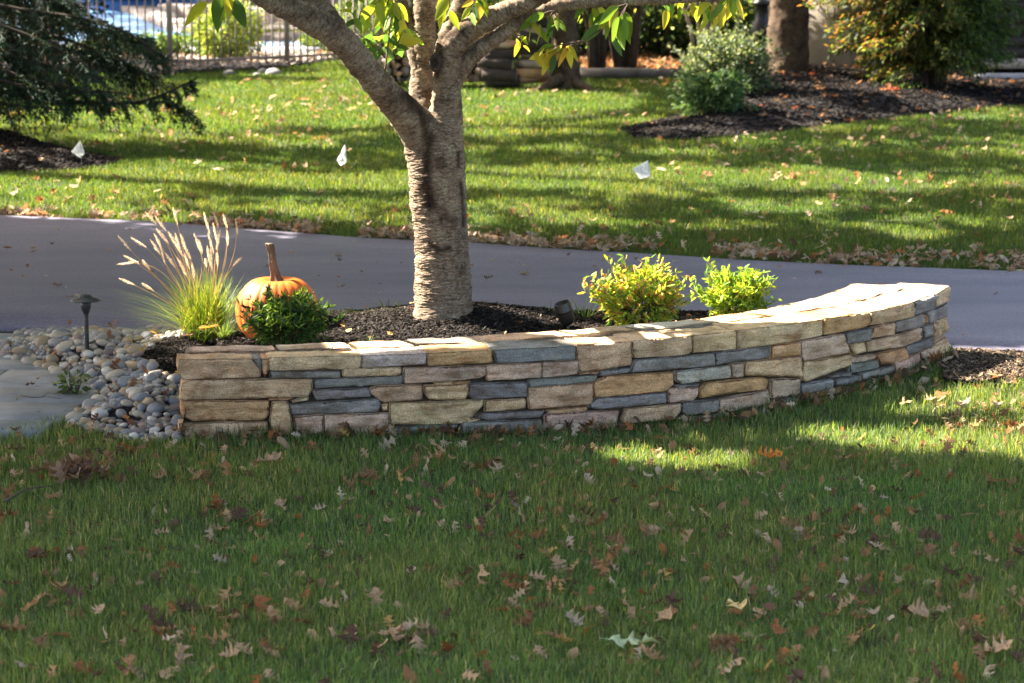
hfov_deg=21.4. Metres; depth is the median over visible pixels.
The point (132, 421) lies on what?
leaf litter
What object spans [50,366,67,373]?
river pebble
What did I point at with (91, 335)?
river pebble
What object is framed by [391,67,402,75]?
firewood log
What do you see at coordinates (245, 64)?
gravel
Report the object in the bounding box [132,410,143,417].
river pebble
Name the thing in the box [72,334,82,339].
river pebble
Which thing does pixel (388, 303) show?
grass tuft
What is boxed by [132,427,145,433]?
river pebble
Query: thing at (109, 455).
fallen leaf
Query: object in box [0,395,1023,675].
leaf litter
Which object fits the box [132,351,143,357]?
river pebble
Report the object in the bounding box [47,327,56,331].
river pebble
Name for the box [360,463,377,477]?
fallen leaf
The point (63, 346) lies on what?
river pebble
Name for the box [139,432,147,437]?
river pebble
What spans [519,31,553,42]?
firewood log
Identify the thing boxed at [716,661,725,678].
fallen leaf
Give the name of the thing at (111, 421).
river pebble
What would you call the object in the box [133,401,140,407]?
river pebble
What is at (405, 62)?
firewood log
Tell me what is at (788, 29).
lawn tree
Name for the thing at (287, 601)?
fallen leaf
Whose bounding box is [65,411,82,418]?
river pebble
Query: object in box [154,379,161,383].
river pebble
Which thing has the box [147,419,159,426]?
river pebble
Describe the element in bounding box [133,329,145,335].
river pebble
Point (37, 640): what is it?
fallen leaf
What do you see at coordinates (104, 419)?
river pebble
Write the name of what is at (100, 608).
fallen leaf
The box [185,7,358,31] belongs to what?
pool deck
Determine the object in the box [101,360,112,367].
river pebble
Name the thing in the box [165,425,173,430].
river pebble
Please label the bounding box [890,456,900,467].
fallen leaf
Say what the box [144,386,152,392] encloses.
river pebble
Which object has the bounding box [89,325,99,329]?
river pebble
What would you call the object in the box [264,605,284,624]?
fallen leaf
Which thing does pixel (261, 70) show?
boulder
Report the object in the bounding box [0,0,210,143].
spruce tree
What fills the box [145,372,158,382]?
river pebble
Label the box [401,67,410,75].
firewood log
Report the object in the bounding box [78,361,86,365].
river pebble
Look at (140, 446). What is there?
fallen leaf
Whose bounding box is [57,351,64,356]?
river pebble
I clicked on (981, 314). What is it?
driveway
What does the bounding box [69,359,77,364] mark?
river pebble
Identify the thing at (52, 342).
river pebble
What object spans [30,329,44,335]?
river pebble
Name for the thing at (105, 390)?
river pebble
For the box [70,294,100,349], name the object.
path light
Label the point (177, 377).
river pebble
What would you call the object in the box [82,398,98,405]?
river pebble
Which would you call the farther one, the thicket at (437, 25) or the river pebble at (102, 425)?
the thicket at (437, 25)
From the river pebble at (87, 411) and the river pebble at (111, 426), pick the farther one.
the river pebble at (87, 411)
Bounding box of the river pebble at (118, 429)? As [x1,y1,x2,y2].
[113,427,122,432]
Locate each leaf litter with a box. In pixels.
[0,66,1023,267]
[0,202,1023,270]
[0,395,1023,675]
[1,129,74,159]
[2,349,65,411]
[8,320,240,428]
[9,217,1009,335]
[45,50,331,67]
[341,302,689,337]
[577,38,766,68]
[651,61,1023,122]
[918,368,1023,429]
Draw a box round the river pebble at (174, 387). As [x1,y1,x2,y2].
[167,385,176,390]
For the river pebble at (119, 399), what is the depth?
14.53 m
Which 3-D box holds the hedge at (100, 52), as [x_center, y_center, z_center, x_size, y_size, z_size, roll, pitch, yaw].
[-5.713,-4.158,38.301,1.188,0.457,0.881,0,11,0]
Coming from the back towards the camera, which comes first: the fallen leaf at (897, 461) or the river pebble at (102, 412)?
the river pebble at (102, 412)
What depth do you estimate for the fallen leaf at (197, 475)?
13.04 m
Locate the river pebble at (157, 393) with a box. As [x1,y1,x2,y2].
[151,390,160,395]
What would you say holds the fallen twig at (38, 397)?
on the stone path
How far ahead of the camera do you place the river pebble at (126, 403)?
14.48 m
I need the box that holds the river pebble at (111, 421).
[108,419,115,423]
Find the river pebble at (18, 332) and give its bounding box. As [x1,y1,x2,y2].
[13,330,23,333]
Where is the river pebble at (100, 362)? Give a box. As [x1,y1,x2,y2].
[96,359,110,367]
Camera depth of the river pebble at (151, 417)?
14.27 m
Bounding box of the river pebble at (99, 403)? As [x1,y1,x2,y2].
[95,401,108,405]
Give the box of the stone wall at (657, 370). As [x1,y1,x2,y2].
[176,283,951,441]
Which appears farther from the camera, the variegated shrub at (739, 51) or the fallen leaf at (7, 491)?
the variegated shrub at (739, 51)
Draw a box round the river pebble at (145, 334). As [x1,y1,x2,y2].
[140,331,152,338]
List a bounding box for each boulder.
[223,70,233,74]
[257,68,266,73]
[265,68,281,75]
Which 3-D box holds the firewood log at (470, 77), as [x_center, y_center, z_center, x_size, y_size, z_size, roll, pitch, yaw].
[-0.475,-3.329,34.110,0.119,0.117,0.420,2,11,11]
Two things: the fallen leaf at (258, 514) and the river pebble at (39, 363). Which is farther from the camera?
the river pebble at (39, 363)
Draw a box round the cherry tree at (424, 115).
[185,0,743,322]
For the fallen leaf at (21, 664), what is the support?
on the grass at (379, 564)
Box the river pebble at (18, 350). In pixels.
[11,347,26,354]
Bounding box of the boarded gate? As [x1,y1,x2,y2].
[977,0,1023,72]
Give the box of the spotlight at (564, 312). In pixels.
[554,299,574,329]
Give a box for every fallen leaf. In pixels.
[0,442,26,449]
[0,481,15,499]
[0,505,18,516]
[0,614,26,631]
[0,618,10,628]
[10,468,18,476]
[14,660,25,667]
[20,522,29,539]
[20,585,47,610]
[24,542,43,558]
[25,634,55,653]
[29,546,41,557]
[44,490,61,498]
[46,664,56,682]
[50,577,67,589]
[52,632,70,636]
[55,582,85,601]
[65,605,83,616]
[67,435,78,447]
[68,657,95,675]
[90,603,104,613]
[102,431,115,445]
[104,449,119,468]
[113,657,123,670]
[117,653,134,682]
[121,442,134,452]
[126,659,142,679]
[135,444,145,450]
[148,611,180,628]
[150,622,181,638]
[153,624,179,631]
[154,472,163,478]
[158,665,182,675]
[160,669,174,678]
[161,631,179,640]
[171,628,183,645]
[174,595,201,611]
[175,631,195,666]
[190,468,202,479]
[197,663,213,679]
[201,626,236,640]
[208,489,221,509]
[211,603,222,619]
[214,578,230,602]
[217,640,242,656]
[220,455,233,485]
[221,611,240,619]
[223,512,231,521]
[227,608,240,621]
[231,503,249,519]
[233,640,252,653]
[240,508,268,528]
[246,451,281,461]
[249,664,261,682]
[254,594,276,614]
[258,637,272,650]
[261,510,269,523]
[263,647,279,657]
[263,667,274,679]
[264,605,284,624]
[274,498,285,509]
[277,437,288,448]
[283,597,314,611]
[291,618,311,623]
[301,578,314,586]
[303,435,315,454]
[316,578,326,587]
[318,668,330,682]
[320,593,347,607]
[328,626,337,636]
[335,613,359,650]
[341,590,348,602]
[348,480,355,492]
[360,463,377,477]
[366,586,387,610]
[378,435,401,450]
[378,624,401,635]
[383,615,395,625]
[389,624,404,640]
[391,601,402,607]
[394,629,418,642]
[397,465,404,485]
[402,617,417,629]
[403,663,416,682]
[408,635,428,656]
[409,453,419,470]
[420,456,428,475]
[423,445,444,458]
[430,438,445,449]
[434,500,445,508]
[437,484,444,496]
[443,574,467,589]
[444,477,454,487]
[452,520,460,532]
[461,521,471,530]
[462,668,481,682]
[472,430,486,442]
[475,455,496,468]
[477,564,490,588]
[478,514,486,529]
[482,492,495,497]
[488,461,504,473]
[500,569,520,578]
[502,579,517,588]
[506,526,518,539]
[508,490,517,503]
[512,598,534,626]
[516,501,526,522]
[528,525,542,538]
[533,643,547,658]
[534,600,553,608]
[543,577,572,585]
[548,554,567,573]
[548,628,567,637]
[551,506,561,514]
[558,630,573,641]
[560,439,571,447]
[563,607,585,625]
[565,605,593,610]
[566,533,573,549]
[566,647,578,658]
[576,501,597,515]
[578,493,589,502]
[584,473,597,485]
[584,508,607,525]
[589,542,595,557]
[590,552,599,570]
[593,554,609,582]
[596,606,604,616]
[596,631,658,647]
[603,526,626,544]
[607,541,623,558]
[609,487,629,508]
[623,544,629,552]
[626,602,636,620]
[639,519,648,536]
[641,643,670,660]
[645,528,657,534]
[648,524,660,532]
[653,605,672,620]
[662,607,676,622]
[663,568,670,580]
[664,591,683,608]
[679,528,692,545]
[686,661,698,672]
[708,633,739,659]
[711,632,746,643]
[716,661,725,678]
[720,651,746,675]
[726,598,746,608]
[731,641,742,662]
[733,570,751,593]
[743,628,765,640]
[750,583,761,600]
[750,605,762,622]
[750,659,773,673]
[756,444,782,457]
[762,532,770,544]
[766,559,777,575]
[769,618,786,633]
[773,538,781,552]
[779,516,802,530]
[784,656,798,666]
[784,667,806,682]
[787,518,803,539]
[787,591,804,607]
[790,644,799,658]
[794,551,803,561]
[797,585,810,597]
[799,533,814,540]
[802,625,819,638]
[816,558,826,572]
[820,666,829,682]
[826,593,838,602]
[830,553,843,565]
[835,573,848,590]
[836,535,845,545]
[836,597,842,614]
[838,589,857,606]
[839,451,862,457]
[840,627,860,647]
[849,611,871,618]
[854,595,868,604]
[859,580,882,595]
[860,544,870,555]
[864,538,879,548]
[866,605,880,614]
[867,540,889,550]
[869,528,880,541]
[879,570,883,581]
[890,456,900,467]
[891,588,900,595]
[894,634,898,644]
[900,598,921,611]
[906,672,918,682]
[908,597,937,616]
[911,525,943,543]
[922,543,939,558]
[932,659,943,679]
[934,579,944,601]
[938,561,958,574]
[939,434,956,451]
[951,573,972,595]
[952,661,970,682]
[953,540,959,547]
[953,583,979,599]
[959,625,963,641]
[971,640,985,665]
[972,627,987,643]
[983,633,1004,639]
[983,665,998,682]
[985,630,1012,652]
[989,531,997,543]
[997,508,1006,515]
[997,605,1008,618]
[1003,554,1013,570]
[1005,642,1023,662]
[1006,585,1017,600]
[1011,525,1023,543]
[1012,545,1023,554]
[1013,596,1023,605]
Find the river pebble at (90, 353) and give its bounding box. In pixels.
[83,350,94,357]
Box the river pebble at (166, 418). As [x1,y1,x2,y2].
[162,416,170,421]
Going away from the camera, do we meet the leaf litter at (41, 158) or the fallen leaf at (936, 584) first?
the fallen leaf at (936, 584)
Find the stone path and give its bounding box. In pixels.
[0,333,100,438]
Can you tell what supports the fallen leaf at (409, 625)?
on the ground at (502, 518)
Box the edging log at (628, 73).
[580,68,685,79]
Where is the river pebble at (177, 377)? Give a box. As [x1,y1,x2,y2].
[167,373,181,382]
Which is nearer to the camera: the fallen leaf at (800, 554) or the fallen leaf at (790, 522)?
the fallen leaf at (800, 554)
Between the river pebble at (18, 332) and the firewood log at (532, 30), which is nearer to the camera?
the river pebble at (18, 332)
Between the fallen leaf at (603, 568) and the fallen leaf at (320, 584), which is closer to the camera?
the fallen leaf at (320, 584)
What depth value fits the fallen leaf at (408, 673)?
9.94 m
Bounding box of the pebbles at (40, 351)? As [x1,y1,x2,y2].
[1,323,237,442]
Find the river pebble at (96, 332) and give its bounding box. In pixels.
[92,330,100,335]
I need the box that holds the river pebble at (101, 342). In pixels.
[96,339,107,345]
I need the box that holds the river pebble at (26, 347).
[21,345,29,349]
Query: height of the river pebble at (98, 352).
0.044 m
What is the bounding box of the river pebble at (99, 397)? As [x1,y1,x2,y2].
[91,394,104,401]
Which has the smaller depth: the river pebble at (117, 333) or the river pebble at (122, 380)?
the river pebble at (122, 380)
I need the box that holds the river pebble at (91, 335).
[84,333,95,339]
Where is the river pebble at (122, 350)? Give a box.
[116,348,126,353]
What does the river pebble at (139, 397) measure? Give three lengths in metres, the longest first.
0.108 x 0.094 x 0.061 m
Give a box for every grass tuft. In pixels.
[198,314,241,339]
[366,298,401,308]
[572,293,598,318]
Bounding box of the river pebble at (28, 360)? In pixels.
[21,357,36,363]
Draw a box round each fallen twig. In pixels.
[3,484,51,502]
[21,392,59,398]
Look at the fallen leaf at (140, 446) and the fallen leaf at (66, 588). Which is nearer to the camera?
the fallen leaf at (66, 588)
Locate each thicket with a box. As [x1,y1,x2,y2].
[342,0,472,43]
[451,0,608,59]
[553,4,688,55]
[639,0,752,60]
[669,0,754,55]
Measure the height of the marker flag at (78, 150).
0.417 m
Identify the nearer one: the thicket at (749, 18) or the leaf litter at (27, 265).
the leaf litter at (27, 265)
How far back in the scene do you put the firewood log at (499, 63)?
33.61 m
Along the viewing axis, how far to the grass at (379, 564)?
10.88 m
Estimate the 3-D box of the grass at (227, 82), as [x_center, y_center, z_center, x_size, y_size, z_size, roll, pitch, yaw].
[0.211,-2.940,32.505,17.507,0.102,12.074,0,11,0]
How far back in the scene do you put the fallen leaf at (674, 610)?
10.76 m
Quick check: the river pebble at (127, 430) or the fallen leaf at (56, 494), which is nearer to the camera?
the fallen leaf at (56, 494)
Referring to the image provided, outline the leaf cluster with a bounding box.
[27,450,107,486]
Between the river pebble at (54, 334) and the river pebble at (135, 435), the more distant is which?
the river pebble at (54, 334)
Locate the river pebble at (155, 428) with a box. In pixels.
[149,426,159,431]
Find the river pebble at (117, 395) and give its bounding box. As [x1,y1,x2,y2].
[110,392,124,399]
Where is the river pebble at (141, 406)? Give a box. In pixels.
[137,403,145,411]
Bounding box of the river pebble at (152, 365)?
[146,360,158,370]
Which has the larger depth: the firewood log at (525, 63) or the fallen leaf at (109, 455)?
the firewood log at (525, 63)
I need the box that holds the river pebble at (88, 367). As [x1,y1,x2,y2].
[84,364,96,371]
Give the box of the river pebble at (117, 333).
[111,331,122,335]
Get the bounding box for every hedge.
[68,37,140,56]
[118,29,186,55]
[155,30,223,56]
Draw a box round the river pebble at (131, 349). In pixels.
[127,345,145,353]
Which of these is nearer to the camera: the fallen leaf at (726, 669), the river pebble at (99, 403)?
the fallen leaf at (726, 669)
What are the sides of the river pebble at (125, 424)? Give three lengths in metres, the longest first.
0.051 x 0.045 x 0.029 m
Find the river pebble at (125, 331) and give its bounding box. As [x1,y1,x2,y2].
[122,329,134,336]
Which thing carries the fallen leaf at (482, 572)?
on the ground at (502, 518)
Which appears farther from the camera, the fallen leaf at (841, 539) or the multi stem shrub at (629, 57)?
the multi stem shrub at (629, 57)
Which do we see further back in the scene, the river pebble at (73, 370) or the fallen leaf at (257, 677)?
the river pebble at (73, 370)
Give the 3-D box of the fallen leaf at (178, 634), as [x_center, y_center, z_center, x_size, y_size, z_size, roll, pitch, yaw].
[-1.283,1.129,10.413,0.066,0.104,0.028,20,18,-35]
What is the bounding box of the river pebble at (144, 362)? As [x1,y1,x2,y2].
[137,359,149,369]
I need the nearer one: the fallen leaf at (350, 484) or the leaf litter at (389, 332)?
the fallen leaf at (350, 484)
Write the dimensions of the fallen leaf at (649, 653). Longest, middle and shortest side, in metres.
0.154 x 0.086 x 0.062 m
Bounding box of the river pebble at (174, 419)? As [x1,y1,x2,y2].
[170,415,183,424]
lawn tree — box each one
[533,10,595,92]
[766,0,809,73]
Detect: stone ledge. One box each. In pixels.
[157,3,371,25]
[200,0,361,10]
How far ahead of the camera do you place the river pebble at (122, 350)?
15.68 m
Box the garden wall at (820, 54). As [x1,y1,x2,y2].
[808,0,975,72]
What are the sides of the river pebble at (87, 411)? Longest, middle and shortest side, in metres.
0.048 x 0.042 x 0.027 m
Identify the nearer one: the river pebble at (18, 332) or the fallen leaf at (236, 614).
the fallen leaf at (236, 614)
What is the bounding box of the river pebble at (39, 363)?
[33,360,43,365]
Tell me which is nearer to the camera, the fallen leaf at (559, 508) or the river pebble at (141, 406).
the fallen leaf at (559, 508)
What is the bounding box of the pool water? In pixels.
[2,3,301,45]
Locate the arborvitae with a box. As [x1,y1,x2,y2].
[1,0,112,60]
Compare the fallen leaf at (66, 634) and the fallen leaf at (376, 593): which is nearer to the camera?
the fallen leaf at (66, 634)
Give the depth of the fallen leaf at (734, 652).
10.24 m
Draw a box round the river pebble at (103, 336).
[95,333,110,340]
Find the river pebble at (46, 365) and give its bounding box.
[42,362,58,368]
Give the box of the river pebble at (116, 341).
[112,339,120,344]
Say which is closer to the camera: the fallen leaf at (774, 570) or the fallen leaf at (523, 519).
the fallen leaf at (774, 570)
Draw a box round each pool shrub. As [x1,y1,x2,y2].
[185,0,264,57]
[296,33,325,46]
[308,0,376,52]
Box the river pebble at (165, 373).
[161,371,168,376]
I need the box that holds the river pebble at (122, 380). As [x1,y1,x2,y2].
[117,376,132,385]
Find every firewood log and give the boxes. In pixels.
[381,58,391,67]
[386,66,392,74]
[390,58,403,66]
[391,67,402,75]
[393,62,402,67]
[397,75,409,80]
[398,76,410,82]
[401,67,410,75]
[403,58,409,67]
[467,72,474,82]
[473,74,480,81]
[477,57,512,69]
[481,68,516,81]
[484,49,518,58]
[485,75,519,86]
[495,40,515,49]
[516,27,546,33]
[516,68,549,79]
[517,58,549,68]
[518,37,552,47]
[518,48,545,54]
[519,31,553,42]
[520,48,554,58]
[520,75,550,83]
[531,16,549,27]
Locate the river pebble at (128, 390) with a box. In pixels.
[126,387,140,394]
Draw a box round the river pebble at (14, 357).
[11,354,18,359]
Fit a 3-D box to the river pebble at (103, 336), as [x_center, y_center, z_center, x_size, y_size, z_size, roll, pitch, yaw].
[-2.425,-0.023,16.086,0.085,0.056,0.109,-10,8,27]
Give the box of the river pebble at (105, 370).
[101,366,112,374]
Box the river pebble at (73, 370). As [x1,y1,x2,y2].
[70,366,83,375]
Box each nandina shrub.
[234,283,344,345]
[577,253,694,326]
[689,256,782,316]
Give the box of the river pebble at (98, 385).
[92,381,104,388]
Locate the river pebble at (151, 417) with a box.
[147,416,156,419]
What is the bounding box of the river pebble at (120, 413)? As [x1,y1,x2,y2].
[116,409,126,417]
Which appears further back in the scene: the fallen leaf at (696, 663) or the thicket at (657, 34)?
the thicket at (657, 34)
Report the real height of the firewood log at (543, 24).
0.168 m
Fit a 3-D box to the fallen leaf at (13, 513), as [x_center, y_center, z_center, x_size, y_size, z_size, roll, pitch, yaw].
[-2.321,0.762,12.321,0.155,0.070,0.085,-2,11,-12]
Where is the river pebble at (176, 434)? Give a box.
[172,430,184,441]
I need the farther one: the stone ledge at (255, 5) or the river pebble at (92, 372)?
the stone ledge at (255, 5)
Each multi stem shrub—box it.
[551,7,656,67]
[585,3,686,67]
[608,0,753,74]
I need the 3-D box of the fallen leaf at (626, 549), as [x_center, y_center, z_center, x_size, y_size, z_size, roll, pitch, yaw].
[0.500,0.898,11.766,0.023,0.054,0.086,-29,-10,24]
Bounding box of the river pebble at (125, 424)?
[119,422,127,427]
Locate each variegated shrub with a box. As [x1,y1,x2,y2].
[659,14,788,103]
[665,61,758,116]
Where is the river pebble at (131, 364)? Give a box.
[126,360,137,369]
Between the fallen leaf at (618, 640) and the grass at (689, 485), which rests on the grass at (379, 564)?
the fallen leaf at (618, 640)
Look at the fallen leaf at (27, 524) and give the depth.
12.07 m
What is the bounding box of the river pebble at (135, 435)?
[130,432,138,437]
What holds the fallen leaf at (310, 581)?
on the ground at (502, 518)
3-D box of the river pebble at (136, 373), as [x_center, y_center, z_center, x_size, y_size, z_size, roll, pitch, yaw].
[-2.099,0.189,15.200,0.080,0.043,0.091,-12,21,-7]
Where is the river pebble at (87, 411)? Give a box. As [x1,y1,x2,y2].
[83,409,90,414]
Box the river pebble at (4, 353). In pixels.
[0,350,12,355]
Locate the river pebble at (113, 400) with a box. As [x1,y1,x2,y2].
[109,398,117,403]
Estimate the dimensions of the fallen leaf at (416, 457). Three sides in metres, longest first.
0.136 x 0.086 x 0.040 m
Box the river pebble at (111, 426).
[106,424,115,428]
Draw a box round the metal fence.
[0,0,452,72]
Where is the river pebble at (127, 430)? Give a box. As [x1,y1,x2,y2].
[120,428,131,434]
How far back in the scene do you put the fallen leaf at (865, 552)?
11.67 m
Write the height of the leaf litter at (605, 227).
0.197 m
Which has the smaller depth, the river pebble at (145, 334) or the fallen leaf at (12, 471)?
the fallen leaf at (12, 471)
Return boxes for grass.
[0,57,1023,156]
[0,150,1023,270]
[0,360,1023,547]
[0,531,1023,682]
[2,208,478,365]
[135,0,767,56]
[180,343,957,443]
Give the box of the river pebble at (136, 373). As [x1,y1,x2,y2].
[131,370,142,376]
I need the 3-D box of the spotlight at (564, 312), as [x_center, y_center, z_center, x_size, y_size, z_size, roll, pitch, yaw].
[0.295,-0.097,15.366,0.119,0.280,0.105,0,11,0]
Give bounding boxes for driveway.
[0,215,1023,352]
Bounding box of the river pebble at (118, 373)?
[105,369,123,380]
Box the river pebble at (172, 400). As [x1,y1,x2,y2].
[168,397,179,404]
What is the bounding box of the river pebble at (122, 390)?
[119,386,129,394]
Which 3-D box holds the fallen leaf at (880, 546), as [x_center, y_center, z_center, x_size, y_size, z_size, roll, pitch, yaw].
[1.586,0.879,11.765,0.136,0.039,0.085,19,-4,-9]
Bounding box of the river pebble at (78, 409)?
[74,407,84,411]
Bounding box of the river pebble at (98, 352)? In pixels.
[94,349,102,355]
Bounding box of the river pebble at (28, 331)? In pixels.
[24,328,37,335]
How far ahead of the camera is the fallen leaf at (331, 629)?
10.47 m
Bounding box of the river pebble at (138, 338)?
[134,336,143,341]
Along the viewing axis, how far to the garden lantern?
33.94 m
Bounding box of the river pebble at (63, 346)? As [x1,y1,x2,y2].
[56,340,73,351]
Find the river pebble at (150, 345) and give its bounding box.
[145,342,155,347]
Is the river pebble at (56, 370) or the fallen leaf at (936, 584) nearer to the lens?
the fallen leaf at (936, 584)
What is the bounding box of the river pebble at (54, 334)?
[50,331,64,337]
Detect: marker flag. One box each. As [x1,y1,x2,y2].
[71,141,84,179]
[337,145,346,164]
[633,160,650,189]
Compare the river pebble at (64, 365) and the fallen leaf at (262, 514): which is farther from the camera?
the river pebble at (64, 365)
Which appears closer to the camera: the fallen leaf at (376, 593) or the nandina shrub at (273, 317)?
the fallen leaf at (376, 593)
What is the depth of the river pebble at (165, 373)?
15.02 m
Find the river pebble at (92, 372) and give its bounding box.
[86,367,100,378]
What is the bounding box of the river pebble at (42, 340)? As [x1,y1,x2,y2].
[35,335,48,346]
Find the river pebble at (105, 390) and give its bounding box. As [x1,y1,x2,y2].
[100,385,118,394]
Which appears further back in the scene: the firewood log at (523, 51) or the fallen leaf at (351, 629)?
the firewood log at (523, 51)
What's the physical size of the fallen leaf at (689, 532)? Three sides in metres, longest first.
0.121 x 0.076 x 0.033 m
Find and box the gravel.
[2,39,336,70]
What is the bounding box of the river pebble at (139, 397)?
[132,392,149,401]
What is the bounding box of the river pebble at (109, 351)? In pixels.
[103,348,113,355]
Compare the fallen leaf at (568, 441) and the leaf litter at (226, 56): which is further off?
the leaf litter at (226, 56)
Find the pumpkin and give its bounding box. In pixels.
[235,243,318,339]
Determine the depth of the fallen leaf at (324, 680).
9.83 m
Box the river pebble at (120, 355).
[117,353,124,358]
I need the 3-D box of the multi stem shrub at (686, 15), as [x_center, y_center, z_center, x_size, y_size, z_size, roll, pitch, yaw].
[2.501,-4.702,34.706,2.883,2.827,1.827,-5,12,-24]
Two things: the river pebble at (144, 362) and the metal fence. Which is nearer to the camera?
the river pebble at (144, 362)
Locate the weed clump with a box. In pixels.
[51,369,91,394]
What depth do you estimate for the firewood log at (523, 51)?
33.63 m
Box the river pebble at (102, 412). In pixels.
[91,408,108,419]
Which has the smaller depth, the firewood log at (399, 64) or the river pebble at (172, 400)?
the river pebble at (172, 400)
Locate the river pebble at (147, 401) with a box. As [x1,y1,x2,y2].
[142,397,153,405]
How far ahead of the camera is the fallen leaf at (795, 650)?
10.33 m
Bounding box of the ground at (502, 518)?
[0,0,1023,682]
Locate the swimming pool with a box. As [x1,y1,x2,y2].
[67,0,365,52]
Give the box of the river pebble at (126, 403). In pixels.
[121,399,133,406]
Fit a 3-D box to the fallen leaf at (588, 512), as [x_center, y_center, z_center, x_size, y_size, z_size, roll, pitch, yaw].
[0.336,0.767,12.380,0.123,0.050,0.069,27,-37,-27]
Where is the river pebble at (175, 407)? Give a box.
[168,403,179,411]
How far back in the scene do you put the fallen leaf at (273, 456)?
13.35 m
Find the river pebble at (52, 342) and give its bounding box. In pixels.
[48,338,61,346]
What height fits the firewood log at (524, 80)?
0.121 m
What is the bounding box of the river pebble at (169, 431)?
[165,429,174,435]
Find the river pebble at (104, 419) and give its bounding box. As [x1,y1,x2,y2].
[100,417,109,422]
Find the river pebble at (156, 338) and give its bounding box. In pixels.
[151,337,161,340]
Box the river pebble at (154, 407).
[146,402,163,413]
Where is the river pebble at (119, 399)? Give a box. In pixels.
[117,396,127,401]
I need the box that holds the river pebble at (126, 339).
[121,337,132,342]
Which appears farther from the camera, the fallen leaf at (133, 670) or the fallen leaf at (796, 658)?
the fallen leaf at (796, 658)
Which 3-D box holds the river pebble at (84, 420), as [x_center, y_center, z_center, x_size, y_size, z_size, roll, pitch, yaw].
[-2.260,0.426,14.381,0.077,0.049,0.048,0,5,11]
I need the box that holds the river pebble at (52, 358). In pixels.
[46,354,58,362]
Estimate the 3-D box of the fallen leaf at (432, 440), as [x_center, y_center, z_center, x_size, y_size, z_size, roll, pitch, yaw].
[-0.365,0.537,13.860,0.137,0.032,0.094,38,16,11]
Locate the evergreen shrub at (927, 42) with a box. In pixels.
[798,0,1023,88]
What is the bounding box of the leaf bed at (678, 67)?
[578,44,752,75]
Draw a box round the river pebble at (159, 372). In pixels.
[152,370,161,375]
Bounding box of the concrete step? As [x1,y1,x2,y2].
[972,73,1023,78]
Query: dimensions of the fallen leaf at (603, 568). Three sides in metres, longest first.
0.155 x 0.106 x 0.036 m
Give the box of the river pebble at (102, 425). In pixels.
[99,422,106,427]
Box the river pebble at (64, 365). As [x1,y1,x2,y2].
[59,363,69,369]
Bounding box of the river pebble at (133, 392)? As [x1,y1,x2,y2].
[128,389,141,398]
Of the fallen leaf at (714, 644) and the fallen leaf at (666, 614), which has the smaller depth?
the fallen leaf at (714, 644)
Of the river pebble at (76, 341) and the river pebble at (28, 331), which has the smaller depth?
the river pebble at (76, 341)
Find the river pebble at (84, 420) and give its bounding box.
[79,417,92,423]
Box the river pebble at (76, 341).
[73,339,82,343]
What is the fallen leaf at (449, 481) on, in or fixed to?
on the ground at (502, 518)
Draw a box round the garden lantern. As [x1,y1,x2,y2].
[750,0,769,73]
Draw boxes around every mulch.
[0,129,124,171]
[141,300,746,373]
[620,63,1023,140]
[940,347,1023,383]
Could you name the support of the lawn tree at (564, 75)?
on the ground at (502, 518)
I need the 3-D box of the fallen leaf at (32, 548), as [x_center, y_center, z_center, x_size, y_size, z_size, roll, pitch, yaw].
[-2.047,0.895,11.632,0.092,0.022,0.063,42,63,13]
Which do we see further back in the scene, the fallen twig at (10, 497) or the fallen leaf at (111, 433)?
the fallen leaf at (111, 433)
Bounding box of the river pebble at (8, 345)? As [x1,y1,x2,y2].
[4,343,16,348]
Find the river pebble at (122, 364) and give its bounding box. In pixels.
[115,361,126,368]
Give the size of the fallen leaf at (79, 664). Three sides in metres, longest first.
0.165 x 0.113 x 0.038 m
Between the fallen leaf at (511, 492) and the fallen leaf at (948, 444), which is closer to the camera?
the fallen leaf at (511, 492)
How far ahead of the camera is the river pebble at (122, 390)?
14.89 m
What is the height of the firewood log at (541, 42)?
0.147 m

